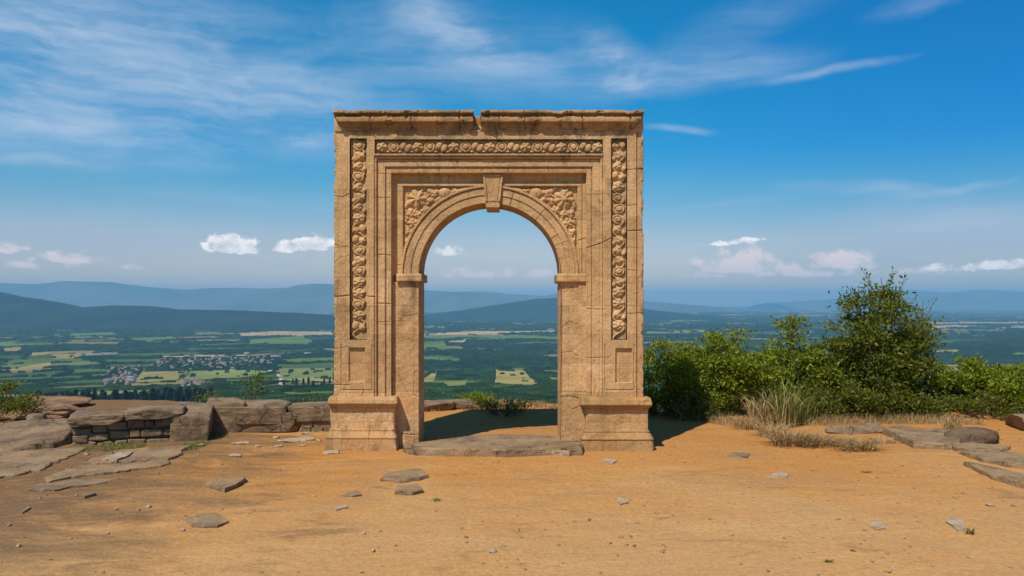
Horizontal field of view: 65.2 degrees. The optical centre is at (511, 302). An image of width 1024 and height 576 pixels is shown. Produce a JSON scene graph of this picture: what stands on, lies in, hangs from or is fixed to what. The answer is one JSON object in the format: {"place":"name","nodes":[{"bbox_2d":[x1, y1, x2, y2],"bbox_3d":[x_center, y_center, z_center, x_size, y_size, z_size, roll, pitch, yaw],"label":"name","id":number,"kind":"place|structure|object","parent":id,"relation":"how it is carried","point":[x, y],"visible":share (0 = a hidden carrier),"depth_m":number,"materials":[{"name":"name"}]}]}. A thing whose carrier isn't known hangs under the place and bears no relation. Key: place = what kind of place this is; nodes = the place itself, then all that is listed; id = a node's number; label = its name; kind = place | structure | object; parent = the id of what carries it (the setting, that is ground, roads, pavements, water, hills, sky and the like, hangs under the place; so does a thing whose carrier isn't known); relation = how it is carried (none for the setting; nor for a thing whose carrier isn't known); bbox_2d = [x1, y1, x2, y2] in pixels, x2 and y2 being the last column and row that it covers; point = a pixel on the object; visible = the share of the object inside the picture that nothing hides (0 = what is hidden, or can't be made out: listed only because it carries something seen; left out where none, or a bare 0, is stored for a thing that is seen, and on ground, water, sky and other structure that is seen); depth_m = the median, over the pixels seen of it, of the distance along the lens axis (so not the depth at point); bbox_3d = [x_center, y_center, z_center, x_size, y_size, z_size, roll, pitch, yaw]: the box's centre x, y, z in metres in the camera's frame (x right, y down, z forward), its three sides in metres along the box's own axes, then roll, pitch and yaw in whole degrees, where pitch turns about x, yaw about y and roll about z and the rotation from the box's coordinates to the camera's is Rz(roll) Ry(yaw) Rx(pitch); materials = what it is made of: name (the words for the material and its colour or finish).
{"place":"outdoors","nodes":[
{"label":"outdoors","id":0,"kind":"place"},
{"bbox_2d":[0,292,334,329],"bbox_3d":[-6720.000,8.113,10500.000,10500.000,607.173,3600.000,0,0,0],"label":"wooded hill","id":1,"kind":"structure","parent":0,"point":[16,311],"depth_m":9535.95,"materials":[{"name":"blue"}]},
{"bbox_2d":[268,370,283,384],"bbox_3d":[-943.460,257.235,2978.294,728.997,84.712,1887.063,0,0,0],"label":"valley road","id":2,"kind":"structure","parent":0,"point":[282,378],"depth_m":2889.30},
{"bbox_2d":[0,281,744,312],"bbox_3d":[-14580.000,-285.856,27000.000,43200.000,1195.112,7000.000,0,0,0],"label":"mountain range","id":3,"kind":"structure","parent":0,"point":[311,298],"depth_m":25101.12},
{"bbox_2d":[425,398,557,411],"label":"dry grass","id":4,"kind":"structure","parent":0,"point":[541,404],"depth_m":12.50,"materials":[{"name":"plant"}]},
{"bbox_2d":[0,400,1023,575],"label":"hilltop ground","id":5,"kind":"structure","parent":0,"point":[290,526],"depth_m":6.51,"materials":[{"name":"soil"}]},
{"bbox_2d":[0,378,47,420],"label":"shrub","id":6,"kind":"object","parent":5,"relation":"on","point":[9,404],"visible":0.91,"depth_m":11.37,"materials":[{"name":"green plant"}]},
{"bbox_2d":[21,506,30,513],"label":"broken slab","id":7,"kind":"object","parent":5,"relation":"on","point":[27,508],"depth_m":6.50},
{"bbox_2d":[26,413,46,419],"bbox_3d":[-6.321,1.595,10.630,0.241,0.245,0.210,0,0,-17],"label":"dark stone","id":8,"kind":"object","parent":5,"relation":"on","point":[32,416],"visible":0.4,"depth_m":10.57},
{"bbox_2d":[0,418,75,451],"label":"leaning slab","id":9,"kind":"structure","parent":5,"relation":"on","point":[20,435],"depth_m":9.58,"materials":[{"name":"stone"}]},
{"bbox_2d":[0,447,87,478],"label":"rock sheet","id":10,"kind":"object","parent":5,"relation":"on","point":[17,463],"visible":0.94,"depth_m":8.45,"materials":[{"name":"stone"}]},
{"bbox_2d":[0,402,87,419],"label":"earthen outcrop","id":11,"kind":"object","parent":5,"relation":"on","point":[51,410],"visible":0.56,"depth_m":11.36,"materials":[{"name":"stone"}]},
{"bbox_2d":[0,396,91,409],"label":"earthen outcrop","id":12,"kind":"object","parent":5,"relation":"on","point":[78,401],"visible":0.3,"depth_m":12.72,"materials":[{"name":"stone"}]},
{"bbox_2d":[27,478,119,491],"bbox_3d":[-4.068,1.747,7.421,0.645,0.145,0.481,0,0,0],"label":"rock sheet","id":13,"kind":"object","parent":5,"relation":"on","point":[60,485],"visible":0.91,"depth_m":7.37,"materials":[{"name":"stone"}]},
{"bbox_2d":[83,492,95,498],"bbox_3d":[-3.691,1.737,6.970,0.087,0.147,0.164,0,0,18],"label":"broken slab","id":14,"kind":"object","parent":5,"relation":"on","point":[88,495],"depth_m":6.94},
{"bbox_2d":[43,460,169,482],"bbox_3d":[-4.095,1.735,8.059,0.569,0.156,1.209,0,0,44],"label":"rock sheet","id":15,"kind":"object","parent":5,"relation":"on","point":[83,471],"visible":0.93,"depth_m":7.97,"materials":[{"name":"stone"}]},
{"bbox_2d":[27,431,229,451],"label":"grass","id":16,"kind":"structure","parent":5,"relation":"on","point":[123,446],"depth_m":9.29,"materials":[{"name":"plant"}]},
{"bbox_2d":[83,445,190,464],"bbox_3d":[-4.067,1.730,8.769,0.896,0.163,0.921,0,0,-10],"label":"rock sheet","id":17,"kind":"object","parent":5,"relation":"on","point":[166,453],"visible":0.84,"depth_m":8.71,"materials":[{"name":"stone"}]},
{"bbox_2d":[102,451,132,462],"bbox_3d":[-4.213,1.704,8.571,0.199,0.142,0.490,0,0,0],"label":"rock sheet","id":18,"kind":"object","parent":17,"relation":"on","point":[116,457],"visible":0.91,"depth_m":8.50,"materials":[{"name":"stone"}]},
{"bbox_2d":[67,401,212,445],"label":"stone wall","id":19,"kind":"structure","parent":5,"relation":"on","point":[184,421],"depth_m":9.60,"materials":[{"name":"stone"}]},
{"bbox_2d":[183,513,228,527],"bbox_3d":[-2.366,1.748,6.190,0.274,0.138,0.439,0,0,-40],"label":"broken slab","id":20,"kind":"object","parent":5,"relation":"on","point":[211,520],"depth_m":6.15,"materials":[{"name":"stone"}]},
{"bbox_2d":[193,375,225,402],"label":"shrub","id":21,"kind":"object","parent":5,"relation":"on","point":[203,398],"visible":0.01,"depth_m":14.69,"materials":[{"name":"green plant"}]},
{"bbox_2d":[204,477,228,491],"bbox_3d":[-2.712,1.732,7.383,0.224,0.156,0.482,0,0,0],"label":"broken slab","id":22,"kind":"object","parent":5,"relation":"on","point":[217,483],"depth_m":7.33,"materials":[{"name":"stone"}]},
{"bbox_2d":[221,476,245,492],"bbox_3d":[-2.566,1.729,7.367,0.127,0.166,0.514,0,0,0],"label":"broken slab","id":23,"kind":"object","parent":5,"relation":"on","point":[230,485],"depth_m":7.32,"materials":[{"name":"stone"}]},
{"bbox_2d":[229,453,241,456],"bbox_3d":[-3.048,1.683,8.816,0.133,0.029,0.095,0,0,-14],"label":"stone chip","id":24,"kind":"object","parent":5,"relation":"on","point":[235,455],"visible":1,"depth_m":8.79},
{"bbox_2d":[229,441,249,444],"bbox_3d":[-3.251,1.681,9.554,0.226,0.040,0.159,0,0,-27],"label":"stone chip","id":25,"kind":"object","parent":5,"relation":"on","point":[241,443],"visible":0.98,"depth_m":9.51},
{"bbox_2d":[231,368,278,399],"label":"shrub","id":26,"kind":"object","parent":5,"relation":"on","point":[260,378],"visible":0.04,"depth_m":14.17,"materials":[{"name":"green plant"}]},
{"bbox_2d":[206,397,330,432],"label":"stone wall","id":27,"kind":"structure","parent":5,"relation":"on","point":[234,415],"depth_m":10.46,"materials":[{"name":"stone"}]},
{"bbox_2d":[282,437,307,441],"bbox_3d":[-2.664,1.696,9.827,0.305,0.045,0.178,0,0,-12],"label":"stone chip","id":28,"kind":"object","parent":5,"relation":"on","point":[301,439],"visible":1,"depth_m":9.79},
{"bbox_2d":[299,436,314,440],"bbox_3d":[-2.546,1.697,9.942,0.228,0.040,0.157,0,0,0],"label":"stone chip","id":29,"kind":"object","parent":5,"relation":"on","point":[308,438],"visible":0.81,"depth_m":9.90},
{"bbox_2d":[297,394,323,402],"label":"shrub","id":30,"kind":"object","parent":5,"relation":"on","point":[309,399],"visible":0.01,"depth_m":15.02,"materials":[{"name":"green plant"}]},
{"bbox_2d":[323,450,339,453],"bbox_3d":[-2.044,1.696,9.039,0.190,0.034,0.123,0,0,-7],"label":"stone chip","id":31,"kind":"object","parent":5,"relation":"on","point":[331,452],"visible":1,"depth_m":9.02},
{"bbox_2d":[335,504,348,510],"bbox_3d":[-1.408,1.750,6.582,0.063,0.136,0.182,0,0,31],"label":"broken slab","id":32,"kind":"object","parent":5,"relation":"on","point":[345,506],"depth_m":6.57,"materials":[{"name":"stone"}]},
{"bbox_2d":[340,490,361,496],"bbox_3d":[-1.428,1.750,7.057,0.190,0.137,0.195,0,0,-23],"label":"broken slab","id":33,"kind":"object","parent":5,"relation":"on","point":[356,493],"depth_m":7.02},
{"bbox_2d":[380,468,428,482],"bbox_3d":[-1.062,1.746,7.791,0.524,0.158,0.433,0,0,-26],"label":"broken slab","id":34,"kind":"object","parent":5,"relation":"on","point":[408,475],"depth_m":7.71,"materials":[{"name":"stone"}]},
{"bbox_2d":[394,484,422,494],"bbox_3d":[-0.922,1.751,7.239,0.259,0.155,0.302,0,0,0],"label":"broken slab","id":35,"kind":"object","parent":5,"relation":"on","point":[412,489],"depth_m":7.16,"materials":[{"name":"stone"}]},
{"bbox_2d":[424,399,455,410],"bbox_3d":[-1.230,1.597,12.352,0.743,0.178,0.531,0,0,0],"label":"rock","id":36,"kind":"object","parent":5,"relation":"on","point":[443,405],"visible":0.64,"depth_m":12.17,"materials":[{"name":"stone"}]},
{"bbox_2d":[454,398,476,408],"bbox_3d":[-0.762,1.589,12.479,0.465,0.171,0.447,0,0,0],"label":"rock","id":37,"kind":"object","parent":5,"relation":"on","point":[464,403],"visible":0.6,"depth_m":12.29,"materials":[{"name":"stone"}]},
{"bbox_2d":[448,391,495,405],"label":"shrub","id":38,"kind":"object","parent":5,"relation":"on","point":[477,397],"visible":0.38,"depth_m":12.59,"materials":[{"name":"green plant"}]},
{"bbox_2d":[325,110,653,450],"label":"stone arch","id":39,"kind":"structure","parent":5,"relation":"on","point":[409,185],"depth_m":9.29,"materials":[{"name":"stone"}]},
{"bbox_2d":[488,548,495,552],"bbox_3d":[-0.133,1.683,5.414,0.056,0.023,0.063,0,0,0],"label":"stone chip","id":40,"kind":"object","parent":5,"relation":"on","point":[491,550],"visible":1,"depth_m":5.40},
{"bbox_2d":[403,434,583,456],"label":"threshold slab","id":41,"kind":"structure","parent":5,"relation":"on","point":[506,445],"depth_m":8.99,"materials":[{"name":"stone"}]},
{"bbox_2d":[474,396,538,415],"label":"shrub","id":42,"kind":"object","parent":5,"relation":"on","point":[507,410],"visible":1,"depth_m":11.78,"materials":[{"name":"green plant"}]},
{"bbox_2d":[551,450,569,455],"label":"step stone","id":43,"kind":"object","parent":5,"relation":"on","point":[560,453],"visible":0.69,"depth_m":8.86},
{"bbox_2d":[602,458,616,464],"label":"pale stone","id":44,"kind":"object","parent":5,"relation":"on","point":[610,461],"visible":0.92,"depth_m":8.55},
{"bbox_2d":[616,497,628,505],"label":"pale stone","id":45,"kind":"object","parent":5,"relation":"on","point":[621,501],"visible":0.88,"depth_m":6.75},
{"bbox_2d":[643,333,709,415],"bbox_3d":[2.190,1.115,11.981,1.542,1.305,1.470,0,0,0],"label":"shrub","id":46,"kind":"object","parent":5,"relation":"on","point":[673,376],"visible":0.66,"depth_m":11.72,"materials":[{"name":"green plant"}]},
{"bbox_2d":[652,384,727,420],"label":"shrub","id":47,"kind":"object","parent":5,"relation":"on","point":[707,401],"visible":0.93,"depth_m":11.44,"materials":[{"name":"green plant"}]},
{"bbox_2d":[663,328,765,414],"bbox_3d":[2.916,1.088,12.282,1.444,1.414,1.895,0,0,-35],"label":"shrub","id":48,"kind":"object","parent":5,"relation":"on","point":[723,378],"visible":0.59,"depth_m":11.94,"materials":[{"name":"green plant"}]},
{"bbox_2d":[727,452,750,457],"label":"pale stone","id":49,"kind":"object","parent":5,"relation":"on","point":[739,454],"visible":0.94,"depth_m":8.87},
{"bbox_2d":[696,324,783,410],"bbox_3d":[3.517,1.062,12.668,1.638,1.452,1.536,0,0,0],"label":"shrub","id":50,"kind":"object","parent":5,"relation":"on","point":[737,347],"visible":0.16,"depth_m":12.56,"materials":[{"name":"green plant"}]},
{"bbox_2d":[722,416,761,429],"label":"straw tuft","id":51,"kind":"object","parent":5,"relation":"on","point":[741,426],"visible":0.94,"depth_m":10.61,"materials":[{"name":"plant"}]},
{"bbox_2d":[747,420,805,437],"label":"straw tuft","id":52,"kind":"object","parent":5,"relation":"on","point":[778,428],"visible":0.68,"depth_m":10.10,"materials":[{"name":"plant"}]},
{"bbox_2d":[767,471,788,478],"bbox_3d":[2.632,1.756,7.847,0.170,0.132,0.320,0,0,32],"label":"pale stone","id":53,"kind":"object","parent":5,"relation":"on","point":[776,474],"visible":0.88,"depth_m":7.82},
{"bbox_2d":[743,425,837,446],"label":"straw tuft","id":54,"kind":"object","parent":5,"relation":"on","point":[782,439],"visible":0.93,"depth_m":9.49,"materials":[{"name":"plant"}]},
{"bbox_2d":[735,313,854,412],"bbox_3d":[4.259,0.976,12.153,1.870,1.664,1.594,0,0,0],"label":"shrub","id":55,"kind":"object","parent":5,"relation":"on","point":[775,373],"visible":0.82,"depth_m":11.94,"materials":[{"name":"green plant"}]},
{"bbox_2d":[781,432,853,447],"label":"straw tuft","id":56,"kind":"object","parent":5,"relation":"on","point":[819,443],"visible":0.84,"depth_m":9.42,"materials":[{"name":"plant"}]},
{"bbox_2d":[778,376,865,419],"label":"shrub","id":57,"kind":"object","parent":5,"relation":"on","point":[827,396],"visible":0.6,"depth_m":11.44,"materials":[{"name":"green plant"}]},
{"bbox_2d":[781,337,865,410],"bbox_3d":[4.860,1.155,12.375,1.753,1.246,1.503,0,0,-20],"label":"shrub","id":58,"kind":"object","parent":5,"relation":"on","point":[830,372],"visible":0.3,"depth_m":12.09,"materials":[{"name":"green plant"}]},
{"bbox_2d":[672,403,986,425],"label":"undergrowth","id":59,"kind":"object","parent":5,"relation":"on","point":[905,418],"visible":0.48,"depth_m":11.09,"materials":[{"name":"plant"}]},
{"bbox_2d":[811,433,869,445],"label":"straw tuft","id":60,"kind":"object","parent":5,"relation":"on","point":[842,437],"visible":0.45,"depth_m":9.55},
{"bbox_2d":[825,423,884,434],"bbox_3d":[4.471,1.659,10.444,0.824,0.143,0.384,0,0,0],"label":"rock","id":61,"kind":"object","parent":5,"relation":"on","point":[862,428],"visible":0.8,"depth_m":10.30,"materials":[{"name":"stone"}]},
{"bbox_2d":[825,435,906,451],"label":"straw tuft","id":62,"kind":"object","parent":5,"relation":"on","point":[850,446],"visible":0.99,"depth_m":9.10,"materials":[{"name":"plant"}]},
{"bbox_2d":[827,374,919,419],"bbox_3d":[5.193,1.385,11.553,1.248,0.728,1.217,0,0,23],"label":"shrub","id":63,"kind":"object","parent":5,"relation":"on","point":[874,400],"visible":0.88,"depth_m":11.34,"materials":[{"name":"green plant"}]},
{"bbox_2d":[870,520,886,530],"bbox_3d":[2.761,1.749,6.049,0.111,0.144,0.233,0,0,12],"label":"pale stone","id":64,"kind":"object","parent":5,"relation":"on","point":[877,525],"visible":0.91,"depth_m":6.02,"materials":[{"name":"stone"}]},
{"bbox_2d":[815,265,954,414],"bbox_3d":[5.552,0.610,12.011,2.018,2.349,2.003,0,0,0],"label":"shrub","id":65,"kind":"object","parent":5,"relation":"on","point":[869,348],"visible":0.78,"depth_m":11.67,"materials":[{"name":"green plant"}]},
{"bbox_2d":[866,435,904,443],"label":"straw tuft","id":66,"kind":"object","parent":5,"relation":"on","point":[889,440],"visible":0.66,"depth_m":9.53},
{"bbox_2d":[894,297,945,400],"bbox_3d":[6.163,0.821,12.197,0.836,1.888,1.036,0,0,0],"label":"sapling","id":67,"kind":"object","parent":5,"relation":"on","point":[925,382],"visible":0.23,"depth_m":12.12,"materials":[{"name":"green plant"}]},
{"bbox_2d":[883,425,962,449],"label":"long slab","id":68,"kind":"structure","parent":5,"relation":"on","point":[917,438],"depth_m":9.44,"materials":[{"name":"stone"}]},
{"bbox_2d":[889,391,964,417],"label":"shrub","id":69,"kind":"object","parent":5,"relation":"on","point":[926,404],"visible":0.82,"depth_m":11.36,"materials":[{"name":"green plant"}]},
{"bbox_2d":[907,367,965,404],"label":"shrub","id":70,"kind":"object","parent":5,"relation":"on","point":[941,389],"visible":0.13,"depth_m":12.17,"materials":[{"name":"green plant"}]},
{"bbox_2d":[925,428,948,432],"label":"boulder","id":71,"kind":"object","parent":5,"relation":"on","point":[938,430],"visible":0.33,"depth_m":9.93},
{"bbox_2d":[935,412,972,429],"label":"straw tuft","id":72,"kind":"object","parent":5,"relation":"on","point":[949,425],"visible":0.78,"depth_m":10.23,"materials":[{"name":"plant"}]},
{"bbox_2d":[945,517,965,531],"bbox_3d":[3.381,1.752,6.100,0.124,0.143,0.381,0,0,23],"label":"pale stone","id":73,"kind":"object","parent":5,"relation":"on","point":[957,524],"visible":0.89,"depth_m":6.10,"materials":[{"name":"stone"}]},
{"bbox_2d":[918,352,1016,407],"bbox_3d":[7.017,1.253,12.351,1.452,1.001,1.468,0,0,0],"label":"shrub","id":74,"kind":"object","parent":5,"relation":"on","point":[959,380],"visible":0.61,"depth_m":12.05,"materials":[{"name":"green plant"}]},
{"bbox_2d":[965,527,976,534],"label":"weed","id":75,"kind":"object","parent":5,"relation":"on","point":[969,532],"visible":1,"depth_m":5.88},
{"bbox_2d":[944,427,999,443],"bbox_3d":[5.461,1.587,9.496,0.611,0.218,0.392,0,0,0],"label":"boulder","id":76,"kind":"object","parent":5,"relation":"on","point":[978,435],"visible":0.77,"depth_m":9.37,"materials":[{"name":"stone"}]},
{"bbox_2d":[952,441,1010,451],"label":"edge slab","id":77,"kind":"structure","parent":5,"relation":"on","point":[970,446],"depth_m":8.94,"materials":[{"name":"stone"}]},
{"bbox_2d":[942,386,1023,419],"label":"shrub","id":78,"kind":"object","parent":5,"relation":"on","point":[968,406],"visible":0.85,"depth_m":11.46,"materials":[{"name":"green plant"}]},
{"bbox_2d":[958,361,1023,413],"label":"shrub","id":79,"kind":"object","parent":5,"relation":"on","point":[1014,373],"visible":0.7,"depth_m":11.89,"materials":[{"name":"green plant"}]},
{"bbox_2d":[958,450,1023,469],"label":"edge slab","id":80,"kind":"structure","parent":5,"relation":"on","point":[1009,459],"depth_m":8.44,"materials":[{"name":"stone"}]},
{"bbox_2d":[963,461,1023,488],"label":"edge slab","id":81,"kind":"structure","parent":5,"relation":"on","point":[1012,478],"depth_m":7.71,"materials":[{"name":"stone"}]},
{"bbox_2d":[1005,414,1023,430],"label":"boulder","id":82,"kind":"object","parent":5,"relation":"on","point":[1015,421],"visible":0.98,"depth_m":10.60,"materials":[{"name":"stone"}]},
{"bbox_2d":[0,307,1023,397],"bbox_3d":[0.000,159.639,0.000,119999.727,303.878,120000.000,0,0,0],"label":"valley ground","id":83,"kind":"structure","parent":0,"point":[37,360],"depth_m":4845.43,"materials":[{"name":"plant"}]},
{"bbox_2d":[72,389,78,395],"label":"conifer","id":84,"kind":"object","parent":83,"relation":"on","point":[75,391],"visible":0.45,"depth_m":1412.96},
{"bbox_2d":[84,389,91,396],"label":"conifer","id":85,"kind":"object","parent":83,"relation":"on","point":[88,393],"visible":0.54,"depth_m":1341.83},
{"bbox_2d":[86,353,102,355],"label":"long barn","id":86,"kind":"structure","parent":83,"relation":"on","point":[94,354],"depth_m":4461.59,"materials":[{"name":"stone"}]},
{"bbox_2d":[91,389,98,398],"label":"conifer","id":87,"kind":"object","parent":83,"relation":"on","point":[94,391],"visible":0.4,"depth_m":1402.97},
{"bbox_2d":[101,391,106,399],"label":"conifer","id":88,"kind":"object","parent":83,"relation":"on","point":[104,396],"visible":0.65,"depth_m":1373.05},
{"bbox_2d":[103,353,117,354],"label":"long barn","id":89,"kind":"structure","parent":83,"relation":"on","point":[110,353],"depth_m":4526.82,"materials":[{"name":"stone"}]},
{"bbox_2d":[109,390,118,399],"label":"conifer","id":90,"kind":"object","parent":83,"relation":"on","point":[114,395],"visible":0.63,"depth_m":1278.96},
{"bbox_2d":[121,389,129,399],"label":"conifer","id":91,"kind":"object","parent":83,"relation":"on","point":[125,394],"visible":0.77,"depth_m":1314.40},
{"bbox_2d":[129,392,134,399],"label":"conifer","id":92,"kind":"object","parent":83,"relation":"on","point":[131,396],"visible":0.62,"depth_m":1339.00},
{"bbox_2d":[139,389,147,399],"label":"conifer","id":93,"kind":"object","parent":83,"relation":"on","point":[143,394],"visible":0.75,"depth_m":1283.58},
{"bbox_2d":[148,393,153,399],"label":"conifer","id":94,"kind":"object","parent":83,"relation":"on","point":[150,396],"visible":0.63,"depth_m":1302.94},
{"bbox_2d":[149,387,157,399],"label":"conifer","id":95,"kind":"object","parent":83,"relation":"on","point":[152,390],"visible":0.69,"depth_m":1318.66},
{"bbox_2d":[162,387,167,399],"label":"conifer","id":96,"kind":"object","parent":83,"relation":"on","point":[164,390],"visible":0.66,"depth_m":1410.53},
{"bbox_2d":[165,387,174,400],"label":"conifer","id":97,"kind":"object","parent":83,"relation":"on","point":[169,396],"visible":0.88,"depth_m":1304.74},
{"bbox_2d":[171,390,180,401],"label":"conifer","id":98,"kind":"object","parent":83,"relation":"on","point":[177,397],"visible":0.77,"depth_m":1280.96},
{"bbox_2d":[177,386,183,398],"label":"conifer","id":99,"kind":"object","parent":83,"relation":"on","point":[180,389],"visible":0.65,"depth_m":1389.63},
{"bbox_2d":[183,388,190,400],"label":"conifer","id":100,"kind":"object","parent":83,"relation":"on","point":[186,395],"visible":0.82,"depth_m":1317.16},
{"bbox_2d":[190,387,197,401],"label":"conifer","id":101,"kind":"object","parent":83,"relation":"on","point":[195,389],"visible":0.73,"depth_m":1287.62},
{"bbox_2d":[196,390,203,401],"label":"conifer","id":102,"kind":"object","parent":83,"relation":"on","point":[199,392],"visible":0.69,"depth_m":1279.61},
{"bbox_2d":[207,386,213,396],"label":"conifer","id":103,"kind":"object","parent":83,"relation":"on","point":[210,388],"visible":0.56,"depth_m":1401.24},
{"bbox_2d":[0,312,1023,409],"bbox_3d":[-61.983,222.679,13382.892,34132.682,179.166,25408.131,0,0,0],"label":"woodland","id":104,"kind":"object","parent":83,"relation":"on","point":[486,361],"visible":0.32,"depth_m":4887.88,"materials":[{"name":"green plant"}]},
{"bbox_2d":[0,0,1023,306],"label":"sky","id":105,"kind":"structure","parent":0,"point":[790,147],"materials":[{"name":"blue"}]},
{"bbox_2d":[424,298,735,319],"bbox_3d":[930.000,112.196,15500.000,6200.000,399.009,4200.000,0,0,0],"label":"wooded hill","id":106,"kind":"structure","parent":0,"point":[539,309],"depth_m":14251.10,"materials":[{"name":"blue"}]},
{"bbox_2d":[741,392,776,419],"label":"tall grass","id":107,"kind":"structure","parent":0,"point":[758,405],"depth_m":11.23,"materials":[{"name":"plant"}]},
{"bbox_2d":[747,388,810,427],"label":"tall grass","id":108,"kind":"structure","parent":0,"point":[770,415],"depth_m":10.85,"materials":[{"name":"plant"}]},
{"bbox_2d":[745,377,822,427],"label":"tall grass","id":109,"kind":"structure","parent":0,"point":[780,407],"depth_m":10.91,"materials":[{"name":"plant"}]},
{"bbox_2d":[777,387,828,422],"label":"tall grass","id":110,"kind":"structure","parent":0,"point":[805,412],"depth_m":11.12,"materials":[{"name":"plant"}]},
{"bbox_2d":[747,290,1023,309],"bbox_3d":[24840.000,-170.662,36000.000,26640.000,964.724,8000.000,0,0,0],"label":"mountain range","id":111,"kind":"structure","parent":0,"point":[987,300],"depth_m":33762.41,"materials":[{"name":"blue"}]}
]}

